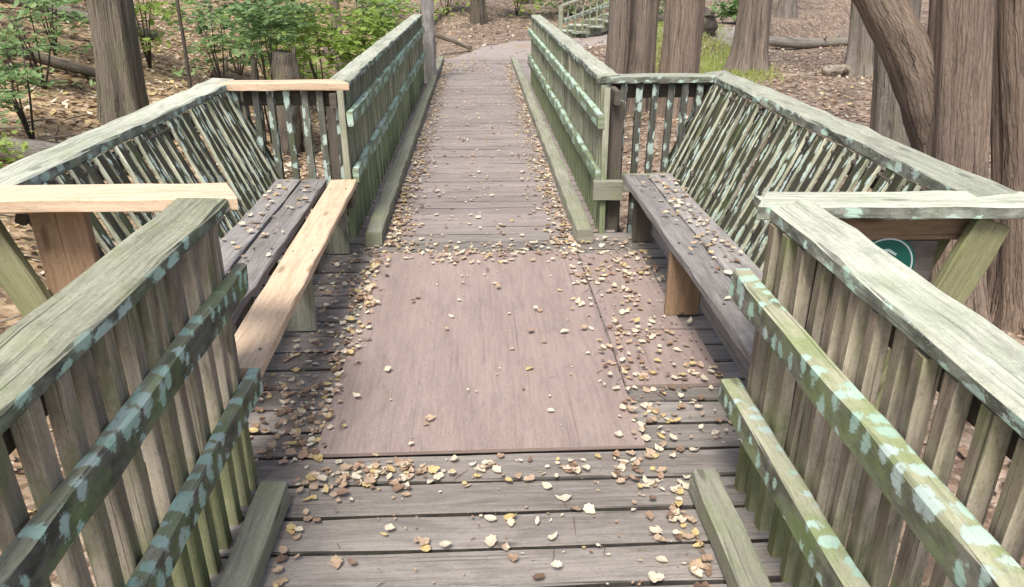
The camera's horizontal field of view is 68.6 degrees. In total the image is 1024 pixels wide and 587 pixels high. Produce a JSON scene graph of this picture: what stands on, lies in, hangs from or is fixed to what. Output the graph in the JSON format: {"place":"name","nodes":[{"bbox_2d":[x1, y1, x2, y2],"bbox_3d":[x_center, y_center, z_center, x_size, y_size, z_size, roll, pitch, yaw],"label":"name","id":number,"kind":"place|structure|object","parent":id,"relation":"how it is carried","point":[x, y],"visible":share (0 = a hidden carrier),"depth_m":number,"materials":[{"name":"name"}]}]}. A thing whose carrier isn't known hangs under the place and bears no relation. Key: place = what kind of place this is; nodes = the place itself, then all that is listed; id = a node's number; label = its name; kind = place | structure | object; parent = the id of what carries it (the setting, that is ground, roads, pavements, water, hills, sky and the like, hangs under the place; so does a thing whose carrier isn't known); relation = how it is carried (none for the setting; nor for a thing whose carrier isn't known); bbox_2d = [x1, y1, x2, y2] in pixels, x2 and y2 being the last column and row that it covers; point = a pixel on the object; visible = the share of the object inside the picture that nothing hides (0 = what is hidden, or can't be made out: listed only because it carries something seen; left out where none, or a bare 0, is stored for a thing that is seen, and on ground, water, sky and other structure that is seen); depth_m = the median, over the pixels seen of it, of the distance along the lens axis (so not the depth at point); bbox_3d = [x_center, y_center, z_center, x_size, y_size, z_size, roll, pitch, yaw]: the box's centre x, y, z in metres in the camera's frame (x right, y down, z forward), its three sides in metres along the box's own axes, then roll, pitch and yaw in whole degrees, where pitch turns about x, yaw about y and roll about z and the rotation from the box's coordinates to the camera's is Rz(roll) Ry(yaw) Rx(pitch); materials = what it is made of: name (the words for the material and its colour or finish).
{"place":"outdoors","nodes":[
{"label":"outdoors","id":0,"kind":"place"},
{"bbox_2d":[358,59,614,235],"bbox_3d":[-0.410,-2.359,9.446,1.740,0.048,9.933,-1,24,-2],"label":"boardwalk far span","id":1,"kind":"object","parent":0,"point":[509,196],"visible":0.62,"depth_m":6.53,"materials":[{"name":"brown wood"}]},
{"bbox_2d":[326,14,425,238],"bbox_3d":[-1.185,-2.029,7.801,0.182,1.272,6.890,-1,24,-2],"label":"railing","id":2,"kind":"object","parent":1,"relation":"on","point":[383,77],"visible":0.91,"depth_m":5.67,"materials":[{"name":"green wood"}]},
{"bbox_2d":[365,56,443,245],"bbox_3d":[-1.073,-2.313,9.168,0.111,0.102,9.870,-1,24,-2],"label":"kerb rail","id":3,"kind":"object","parent":1,"relation":"on","point":[381,216],"visible":0.92,"depth_m":5.96,"materials":[{"name":"green wood"}]},
{"bbox_2d":[420,0,436,81],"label":"timber post","id":4,"kind":"object","parent":1,"relation":"on","point":[429,39],"visible":0.56,"depth_m":11.06,"materials":[{"name":"grey wood"}]},
{"bbox_2d":[222,57,742,586],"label":"leaf litter","id":5,"kind":"object","parent":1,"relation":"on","point":[372,301],"visible":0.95,"depth_m":3.79,"materials":[{"name":"plant"}]},
{"bbox_2d":[511,57,592,242],"bbox_3d":[0.242,-2.295,9.124,0.115,0.103,9.680,-1,24,-2],"label":"kerb rail","id":6,"kind":"object","parent":1,"relation":"on","point":[577,216],"visible":0.99,"depth_m":6.05,"materials":[{"name":"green wood"}]},
{"bbox_2d":[528,15,624,233],"bbox_3d":[0.464,-2.055,7.863,0.183,1.271,6.800,-1,24,-2],"label":"railing","id":7,"kind":"object","parent":1,"relation":"attached to","point":[583,110],"visible":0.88,"depth_m":5.63,"materials":[{"name":"green wood"}]},
{"bbox_2d":[0,0,1023,586],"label":"forest floor","id":8,"kind":"structure","parent":0,"point":[822,18],"depth_m":12.23,"materials":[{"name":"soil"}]},
{"bbox_2d":[0,88,31,127],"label":"shrub","id":9,"kind":"object","parent":8,"relation":"on","point":[5,120],"visible":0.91,"depth_m":7.47,"materials":[{"name":"green plant"}]},
{"bbox_2d":[0,130,33,168],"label":"shrub","id":10,"kind":"object","parent":8,"relation":"on","point":[24,146],"visible":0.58,"depth_m":6.54,"materials":[{"name":"green plant"}]},
{"bbox_2d":[0,0,91,88],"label":"shrub","id":11,"kind":"object","parent":8,"relation":"on","point":[36,15],"visible":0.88,"depth_m":9.40,"materials":[{"name":"green plant"}]},
{"bbox_2d":[0,37,95,139],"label":"shrub","id":12,"kind":"object","parent":8,"relation":"on","point":[12,74],"visible":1,"depth_m":7.78,"materials":[{"name":"green plant"}]},
{"bbox_2d":[1,41,95,77],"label":"fallen branch","id":13,"kind":"object","parent":8,"relation":"on","point":[65,65],"visible":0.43,"depth_m":10.34,"materials":[{"name":"wood"}]},
{"bbox_2d":[14,0,88,55],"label":"shrub","id":14,"kind":"object","parent":8,"relation":"on","point":[70,20],"visible":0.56,"depth_m":10.90,"materials":[{"name":"green plant"}]},
{"bbox_2d":[0,135,128,174],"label":"fallen log","id":15,"kind":"object","parent":8,"relation":"on","point":[35,146],"visible":0.24,"depth_m":7.34,"materials":[{"name":"wood"}]},
{"bbox_2d":[0,0,157,41],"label":"fallen log","id":16,"kind":"object","parent":8,"relation":"on","point":[68,10],"visible":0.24,"depth_m":11.90,"materials":[{"name":"wood"}]},
{"bbox_2d":[86,0,151,132],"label":"tree","id":17,"kind":"object","parent":8,"relation":"on","point":[120,84],"visible":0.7,"depth_m":8.71,"materials":[{"name":"brown plant"}]},
{"bbox_2d":[76,0,207,70],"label":"shrub","id":18,"kind":"object","parent":8,"relation":"on","point":[157,9],"visible":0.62,"depth_m":11.60,"materials":[{"name":"green plant"}]},
{"bbox_2d":[175,0,199,133],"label":"sapling","id":19,"kind":"object","parent":8,"relation":"on","point":[184,44],"visible":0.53,"depth_m":9.18,"materials":[{"name":"brown plant"}]},
{"bbox_2d":[165,0,259,77],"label":"shrub","id":20,"kind":"object","parent":8,"relation":"on","point":[217,11],"visible":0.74,"depth_m":11.72,"materials":[{"name":"green plant"}]},
{"bbox_2d":[167,0,297,75],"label":"shrub","id":21,"kind":"object","parent":8,"relation":"on","point":[233,27],"visible":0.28,"depth_m":13.51,"materials":[{"name":"green plant"}]},
{"bbox_2d":[251,58,266,144],"bbox_3d":[-3.272,-2.429,9.713,0.114,1.192,0.112,-1,24,-2],"label":"tree stump","id":22,"kind":"object","parent":8,"relation":"on","point":[254,72],"visible":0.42,"depth_m":9.52,"materials":[{"name":"wood"}]},
{"bbox_2d":[202,0,317,143],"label":"shrub","id":23,"kind":"object","parent":8,"relation":"on","point":[245,9],"visible":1,"depth_m":9.41,"materials":[{"name":"green plant"}]},
{"bbox_2d":[210,54,325,106],"bbox_3d":[-4.063,-3.743,13.605,2.569,1.160,0.604,-9,25,-19],"label":"fallen branch","id":24,"kind":"object","parent":8,"relation":"on","point":[229,76],"visible":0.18,"depth_m":13.02,"materials":[{"name":"wood"}]},
{"bbox_2d":[214,0,330,78],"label":"shrub","id":25,"kind":"object","parent":8,"relation":"on","point":[280,33],"visible":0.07,"depth_m":15.70,"materials":[{"name":"green plant"}]},
{"bbox_2d":[221,0,326,75],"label":"shrub","id":26,"kind":"object","parent":8,"relation":"on","point":[295,33],"visible":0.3,"depth_m":11.08,"materials":[{"name":"green plant"}]},
{"bbox_2d":[270,50,304,156],"bbox_3d":[-2.920,-2.435,9.712,0.432,1.356,0.465,-1,24,-2],"label":"tree stump","id":27,"kind":"object","parent":8,"relation":"on","point":[281,67],"visible":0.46,"depth_m":9.58,"materials":[{"name":"brown plant"}]},
{"bbox_2d":[241,31,335,90],"bbox_3d":[-3.945,-4.038,13.831,1.932,1.478,2.102,-14,27,-30],"label":"shrub","id":28,"kind":"object","parent":8,"relation":"on","point":[303,72],"visible":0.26,"depth_m":13.87,"materials":[{"name":"green plant"}]},
{"bbox_2d":[291,46,306,155],"bbox_3d":[-2.720,-2.406,9.693,0.179,1.481,0.124,10,25,21],"label":"tree stump","id":29,"kind":"object","parent":8,"relation":"on","point":[295,66],"visible":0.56,"depth_m":9.50,"materials":[{"name":"wood"}]},
{"bbox_2d":[258,0,359,109],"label":"shrub","id":30,"kind":"object","parent":8,"relation":"on","point":[310,30],"visible":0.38,"depth_m":12.39,"materials":[{"name":"green plant"}]},
{"bbox_2d":[329,0,345,73],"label":"tree","id":31,"kind":"object","parent":8,"relation":"on","point":[334,3],"visible":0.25,"depth_m":17.65,"materials":[{"name":"brown plant"}]},
{"bbox_2d":[273,0,419,70],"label":"shrub","id":32,"kind":"object","parent":8,"relation":"on","point":[341,47],"visible":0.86,"depth_m":11.14,"materials":[{"name":"green plant"}]},
{"bbox_2d":[325,0,419,25],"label":"shrub","id":33,"kind":"object","parent":8,"relation":"on","point":[361,2],"visible":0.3,"depth_m":22.01,"materials":[{"name":"green plant"}]},
{"bbox_2d":[351,4,404,42],"bbox_3d":[-2.285,-4.203,13.846,1.627,2.155,1.602,-1,24,-2],"label":"shrub","id":34,"kind":"object","parent":8,"relation":"on","point":[374,14],"visible":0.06,"depth_m":13.26,"materials":[{"name":"green plant"}]},
{"bbox_2d":[322,43,436,63],"bbox_3d":[-3.497,-6.263,19.990,3.051,0.930,0.376,-5,24,-11],"label":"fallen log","id":35,"kind":"object","parent":8,"relation":"on","point":[325,49],"visible":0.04,"depth_m":19.55,"materials":[{"name":"wood"}]},
{"bbox_2d":[351,0,435,35],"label":"shrub","id":36,"kind":"object","parent":8,"relation":"on","point":[389,9],"visible":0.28,"depth_m":12.29,"materials":[{"name":"green plant"}]},
{"bbox_2d":[420,0,469,19],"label":"shrub","id":37,"kind":"object","parent":8,"relation":"on","point":[445,13],"visible":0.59,"depth_m":21.73,"materials":[{"name":"green plant"}]},
{"bbox_2d":[435,31,471,49],"bbox_3d":[-1.447,-5.302,15.459,1.652,0.670,0.151,-22,32,-40],"label":"fallen branch","id":38,"kind":"object","parent":8,"relation":"on","point":[444,37],"visible":0.62,"depth_m":15.64,"materials":[{"name":"wood"}]},
{"bbox_2d":[470,0,487,24],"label":"tree","id":39,"kind":"object","parent":8,"relation":"on","point":[478,12],"visible":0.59,"depth_m":20.93,"materials":[{"name":"brown plant"}]},
{"bbox_2d":[122,63,863,512],"bbox_3d":[-0.259,-0.477,6.770,2.753,1.254,16.000,-1,24,-2],"label":"boardwalk underframe","id":40,"kind":"object","parent":8,"relation":"on","point":[620,231],"depth_m":2.81,"materials":[{"name":"brown wood"}]},
{"bbox_2d":[218,79,357,236],"bbox_3d":[-1.372,-0.682,4.722,0.815,1.269,0.205,-1,24,-2],"label":"bay railing","id":41,"kind":"object","parent":40,"relation":"attached to","point":[257,95],"visible":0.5,"depth_m":4.52,"materials":[{"name":"brown wood"}]},
{"bbox_2d":[141,232,791,586],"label":"boardwalk","id":42,"kind":"structure","parent":40,"relation":"on","point":[355,527],"depth_m":2.46,"materials":[{"name":"brown wood"}]},
{"bbox_2d":[0,198,262,586],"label":"railing","id":43,"kind":"object","parent":42,"relation":"attached to","point":[158,298],"visible":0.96,"depth_m":1.67,"materials":[{"name":"green wood"}]},
{"bbox_2d":[0,183,238,396],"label":"bay end railing","id":44,"kind":"object","parent":43,"relation":"attached to","point":[62,226],"visible":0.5,"depth_m":2.36,"materials":[{"name":"brown wood"}]},
{"bbox_2d":[0,78,285,302],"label":"bench back railing","id":45,"kind":"object","parent":42,"relation":"on","point":[234,129],"visible":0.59,"depth_m":3.48,"materials":[{"name":"green wood"}]},
{"bbox_2d":[216,481,290,586],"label":"kerb rail","id":46,"kind":"object","parent":42,"relation":"on","point":[249,556],"visible":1,"depth_m":2.17,"materials":[{"name":"green wood"}]},
{"bbox_2d":[275,554,287,561],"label":"fallen leaf","id":47,"kind":"object","parent":42,"relation":"on","point":[280,557],"visible":1,"depth_m":2.19,"materials":[{"name":"plant"}]},
{"bbox_2d":[279,546,287,553],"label":"fallen leaf","id":48,"kind":"object","parent":42,"relation":"on","point":[283,549],"visible":1,"depth_m":2.22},
{"bbox_2d":[220,179,356,378],"bbox_3d":[-1.129,-0.048,3.589,0.522,0.398,2.371,-1,24,-2],"label":"bench","id":49,"kind":"object","parent":42,"relation":"on","point":[284,300],"visible":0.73,"depth_m":3.52,"materials":[{"name":"brown wood"}]},
{"bbox_2d":[286,523,295,534],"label":"fallen leaf","id":50,"kind":"object","parent":42,"relation":"on","point":[290,527],"visible":1,"depth_m":2.31,"materials":[{"name":"plant"}]},
{"bbox_2d":[285,448,296,454],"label":"fallen leaf","id":51,"kind":"object","parent":42,"relation":"on","point":[290,451],"visible":1,"depth_m":2.67,"materials":[{"name":"plant"}]},
{"bbox_2d":[298,450,307,458],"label":"fallen leaf","id":52,"kind":"object","parent":42,"relation":"on","point":[302,454],"visible":1,"depth_m":2.65,"materials":[{"name":"plant"}]},
{"bbox_2d":[313,453,322,461],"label":"fallen leaf","id":53,"kind":"object","parent":42,"relation":"on","point":[318,455],"visible":1,"depth_m":2.65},
{"bbox_2d":[330,555,342,568],"bbox_3d":[-0.510,0.780,2.178,0.039,0.011,0.047,-2,35,-15],"label":"fallen leaf","id":54,"kind":"object","parent":42,"relation":"on","point":[336,561],"visible":1,"depth_m":2.18,"materials":[{"name":"plant"}]},
{"bbox_2d":[336,487,348,494],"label":"fallen leaf","id":55,"kind":"object","parent":42,"relation":"on","point":[341,490],"visible":1,"depth_m":2.46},
{"bbox_2d":[340,463,351,469],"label":"fallen leaf","id":56,"kind":"object","parent":42,"relation":"on","point":[344,466],"visible":1,"depth_m":2.58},
{"bbox_2d":[364,476,375,482],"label":"fallen leaf","id":57,"kind":"object","parent":42,"relation":"on","point":[371,479],"visible":1,"depth_m":2.52,"materials":[{"name":"plant"}]},
{"bbox_2d":[392,483,404,490],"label":"fallen leaf","id":58,"kind":"object","parent":42,"relation":"on","point":[397,486],"visible":1,"depth_m":2.49,"materials":[{"name":"plant"}]},
{"bbox_2d":[419,537,428,544],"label":"fallen leaf","id":59,"kind":"object","parent":42,"relation":"on","point":[425,540],"visible":1,"depth_m":2.26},
{"bbox_2d":[420,544,430,551],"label":"fallen leaf","id":60,"kind":"object","parent":42,"relation":"on","point":[425,547],"visible":1,"depth_m":2.24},
{"bbox_2d":[428,465,439,472],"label":"fallen leaf","id":61,"kind":"object","parent":42,"relation":"on","point":[433,469],"visible":1,"depth_m":2.58,"materials":[{"name":"plant"}]},
{"bbox_2d":[439,541,451,546],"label":"fallen leaf","id":62,"kind":"object","parent":42,"relation":"on","point":[445,543],"visible":1,"depth_m":2.24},
{"bbox_2d":[315,250,645,456],"bbox_3d":[-0.155,0.158,3.610,1.186,0.017,2.023,-1,24,-3],"label":"plywood sheet","id":63,"kind":"object","parent":42,"relation":"on","point":[433,363],"visible":0.91,"depth_m":3.24,"materials":[{"name":"brown"}]},
{"bbox_2d":[484,534,496,546],"bbox_3d":[-0.064,0.747,2.261,0.042,0.011,0.051,-8,29,6],"label":"fallen leaf","id":64,"kind":"object","parent":42,"relation":"on","point":[490,540],"visible":1,"depth_m":2.27,"materials":[{"name":"plant"}]},
{"bbox_2d":[484,515,496,520],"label":"fallen leaf","id":65,"kind":"object","parent":42,"relation":"on","point":[490,517],"visible":1,"depth_m":2.36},
{"bbox_2d":[508,553,517,560],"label":"fallen leaf","id":66,"kind":"object","parent":42,"relation":"on","point":[513,557],"visible":1,"depth_m":2.20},
{"bbox_2d":[532,573,544,578],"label":"fallen leaf","id":67,"kind":"object","parent":42,"relation":"on","point":[538,576],"visible":1,"depth_m":2.13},
{"bbox_2d":[551,560,561,567],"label":"fallen leaf","id":68,"kind":"object","parent":42,"relation":"on","point":[556,563],"visible":1,"depth_m":2.16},
{"bbox_2d":[559,494,571,500],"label":"fallen leaf","id":69,"kind":"object","parent":42,"relation":"on","point":[564,497],"visible":1,"depth_m":2.45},
{"bbox_2d":[583,503,594,513],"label":"fallen leaf","id":70,"kind":"object","parent":42,"relation":"on","point":[588,508],"visible":1,"depth_m":2.40,"materials":[{"name":"plant"}]},
{"bbox_2d":[578,253,684,330],"bbox_3d":[0.612,-0.031,4.043,0.377,0.017,1.025,-1,24,-3],"label":"plywood sheet","id":71,"kind":"object","parent":42,"relation":"on","point":[646,286],"visible":0.88,"depth_m":3.94,"materials":[{"name":"brown"}]},
{"bbox_2d":[656,556,667,561],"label":"fallen leaf","id":72,"kind":"object","parent":42,"relation":"on","point":[661,558],"visible":1,"depth_m":2.20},
{"bbox_2d":[607,329,723,387],"bbox_3d":[0.671,0.280,3.333,0.424,0.017,0.500,-1,24,-2],"label":"plywood sheet","id":73,"kind":"object","parent":42,"relation":"on","point":[668,355],"visible":0.96,"depth_m":3.30,"materials":[{"name":"brown"}]},
{"bbox_2d":[592,173,762,381],"bbox_3d":[0.810,-0.106,3.720,0.490,0.399,2.426,-1,24,-2],"label":"bench","id":74,"kind":"object","parent":42,"relation":"on","point":[695,281],"visible":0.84,"depth_m":3.64,"materials":[{"name":"brown wood"}]},
{"bbox_2d":[689,559,698,570],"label":"fallen leaf","id":75,"kind":"object","parent":42,"relation":"on","point":[696,563],"visible":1,"depth_m":2.17,"materials":[{"name":"plant"}]},
{"bbox_2d":[690,566,702,576],"bbox_3d":[0.528,0.796,2.143,0.039,0.010,0.048,-1,24,-23],"label":"fallen leaf","id":76,"kind":"object","parent":42,"relation":"on","point":[699,571],"visible":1,"depth_m":2.15,"materials":[{"name":"plant"}]},
{"bbox_2d":[701,553,712,560],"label":"fallen leaf","id":77,"kind":"object","parent":42,"relation":"on","point":[706,557],"visible":1,"depth_m":2.19,"materials":[{"name":"plant"}]},
{"bbox_2d":[688,469,771,586],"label":"kerb rail","id":78,"kind":"object","parent":42,"relation":"on","point":[739,561],"visible":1,"depth_m":2.19,"materials":[{"name":"green wood"}]},
{"bbox_2d":[665,70,1017,270],"bbox_3d":[1.249,-0.436,3.784,0.484,0.987,2.950,-1,24,-2],"label":"bench back railing","id":79,"kind":"object","parent":42,"relation":"on","point":[773,164],"visible":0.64,"depth_m":3.58,"materials":[{"name":"green wood"}]},
{"bbox_2d":[718,196,1023,586],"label":"railing","id":80,"kind":"object","parent":42,"relation":"attached to","point":[832,308],"visible":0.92,"depth_m":1.64,"materials":[{"name":"green wood"}]},
{"bbox_2d":[756,190,1023,409],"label":"bay end railing","id":81,"kind":"object","parent":80,"relation":"attached to","point":[928,226],"visible":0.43,"depth_m":2.26,"materials":[{"name":"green wood"}]},
{"bbox_2d":[872,238,914,269],"bbox_3d":[1.156,-0.088,2.337,0.196,0.196,0.007,-1,24,-2],"label":"trail marker","id":82,"kind":"object","parent":81,"relation":"attached to","point":[902,251],"visible":0.27,"depth_m":2.32,"materials":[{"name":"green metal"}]},
{"bbox_2d":[597,73,722,231],"bbox_3d":[0.944,-0.802,4.998,0.840,1.268,0.203,-1,24,-2],"label":"bay railing","id":83,"kind":"object","parent":40,"relation":"attached to","point":[682,86],"visible":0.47,"depth_m":4.79,"materials":[{"name":"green wood"}]},
{"bbox_2d":[510,0,555,16],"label":"shrub","id":84,"kind":"object","parent":8,"relation":"on","point":[528,10],"visible":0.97,"depth_m":22.60,"materials":[{"name":"green plant"}]},
{"bbox_2d":[538,0,608,15],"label":"shrub","id":85,"kind":"object","parent":8,"relation":"on","point":[572,6],"visible":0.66,"depth_m":23.98,"materials":[{"name":"green plant"}]},
{"bbox_2d":[605,0,632,83],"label":"tree","id":86,"kind":"object","parent":8,"relation":"on","point":[618,38],"visible":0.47,"depth_m":11.05,"materials":[{"name":"brown plant"}]},
{"bbox_2d":[606,0,664,14],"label":"shrub","id":87,"kind":"object","parent":8,"relation":"on","point":[661,11],"visible":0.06,"depth_m":23.09,"materials":[{"name":"green plant"}]},
{"bbox_2d":[626,0,658,113],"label":"tree","id":88,"kind":"object","parent":8,"relation":"on","point":[643,40],"visible":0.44,"depth_m":11.25,"materials":[{"name":"brown plant"}]},
{"bbox_2d":[656,0,704,118],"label":"tree","id":89,"kind":"object","parent":8,"relation":"on","point":[682,36],"visible":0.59,"depth_m":10.70,"materials":[{"name":"brown plant"}]},
{"bbox_2d":[703,7,717,34],"bbox_3d":[4.758,-6.800,18.676,0.716,0.678,0.695,-1,24,-2],"label":"tree stump","id":90,"kind":"object","parent":8,"relation":"on","point":[710,24],"visible":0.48,"depth_m":18.53,"materials":[{"name":"wood"}]},
{"bbox_2d":[655,21,788,84],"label":"grass","id":91,"kind":"structure","parent":8,"relation":"on","point":[706,66],"depth_m":17.09,"materials":[{"name":"plant"}]},
{"bbox_2d":[706,0,776,23],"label":"shrub","id":92,"kind":"object","parent":8,"relation":"on","point":[732,11],"visible":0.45,"depth_m":21.27,"materials":[{"name":"green plant"}]},
{"bbox_2d":[722,0,772,73],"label":"tree","id":93,"kind":"object","parent":8,"relation":"on","point":[749,47],"visible":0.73,"depth_m":15.50,"materials":[{"name":"brown plant"}]},
{"bbox_2d":[774,0,797,18],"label":"tree","id":94,"kind":"object","parent":8,"relation":"on","point":[786,9],"visible":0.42,"depth_m":23.59,"materials":[{"name":"brown plant"}]},
{"bbox_2d":[780,71,815,77],"bbox_3d":[5.686,-4.347,14.922,0.716,0.136,0.094,-4,24,-9],"label":"fallen branch","id":95,"kind":"object","parent":8,"relation":"on","point":[809,73],"visible":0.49,"depth_m":14.90,"materials":[{"name":"wood"}]},
{"bbox_2d":[769,27,847,48],"bbox_3d":[7.715,-6.721,19.773,3.216,0.526,0.412,-4,24,-9],"label":"fallen log","id":96,"kind":"object","parent":8,"relation":"on","point":[791,42],"visible":0.73,"depth_m":19.75,"materials":[{"name":"wood"}]},
{"bbox_2d":[821,64,850,75],"bbox_3d":[6.251,-4.263,14.401,0.968,0.305,0.232,-19,30,-36],"label":"fallen log","id":97,"kind":"object","parent":8,"relation":"on","point":[836,70],"visible":0.94,"depth_m":14.19,"materials":[{"name":"wood"}]},
{"bbox_2d":[840,0,873,78],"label":"tree","id":98,"kind":"object","parent":8,"relation":"on","point":[859,59],"visible":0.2,"depth_m":14.30,"materials":[{"name":"brown plant"}]},
{"bbox_2d":[869,0,921,182],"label":"tree","id":99,"kind":"object","parent":8,"relation":"on","point":[886,118],"visible":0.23,"depth_m":7.70,"materials":[{"name":"brown plant"}]},
{"bbox_2d":[852,0,995,322],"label":"tree","id":100,"kind":"object","parent":8,"relation":"on","point":[940,72],"visible":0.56,"depth_m":3.93,"materials":[{"name":"brown plant"}]},
{"bbox_2d":[986,0,1023,334],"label":"tree","id":101,"kind":"object","parent":8,"relation":"on","point":[1005,280],"visible":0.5,"depth_m":4.40,"materials":[{"name":"brown plant"}]},
{"bbox_2d":[444,26,773,62],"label":"path","id":102,"kind":"structure","parent":0,"point":[508,51],"depth_m":16.53,"materials":[{"name":"concrete"}]},
{"bbox_2d":[563,12,608,38],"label":"stairs","id":103,"kind":"structure","parent":102,"relation":"on","point":[592,27],"depth_m":18.41,"materials":[{"name":"grey wood"}]},
{"bbox_2d":[558,0,658,37],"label":"stair railing","id":104,"kind":"object","parent":103,"relation":"on","point":[582,14],"visible":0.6,"depth_m":17.84,"materials":[{"name":"green wood"}]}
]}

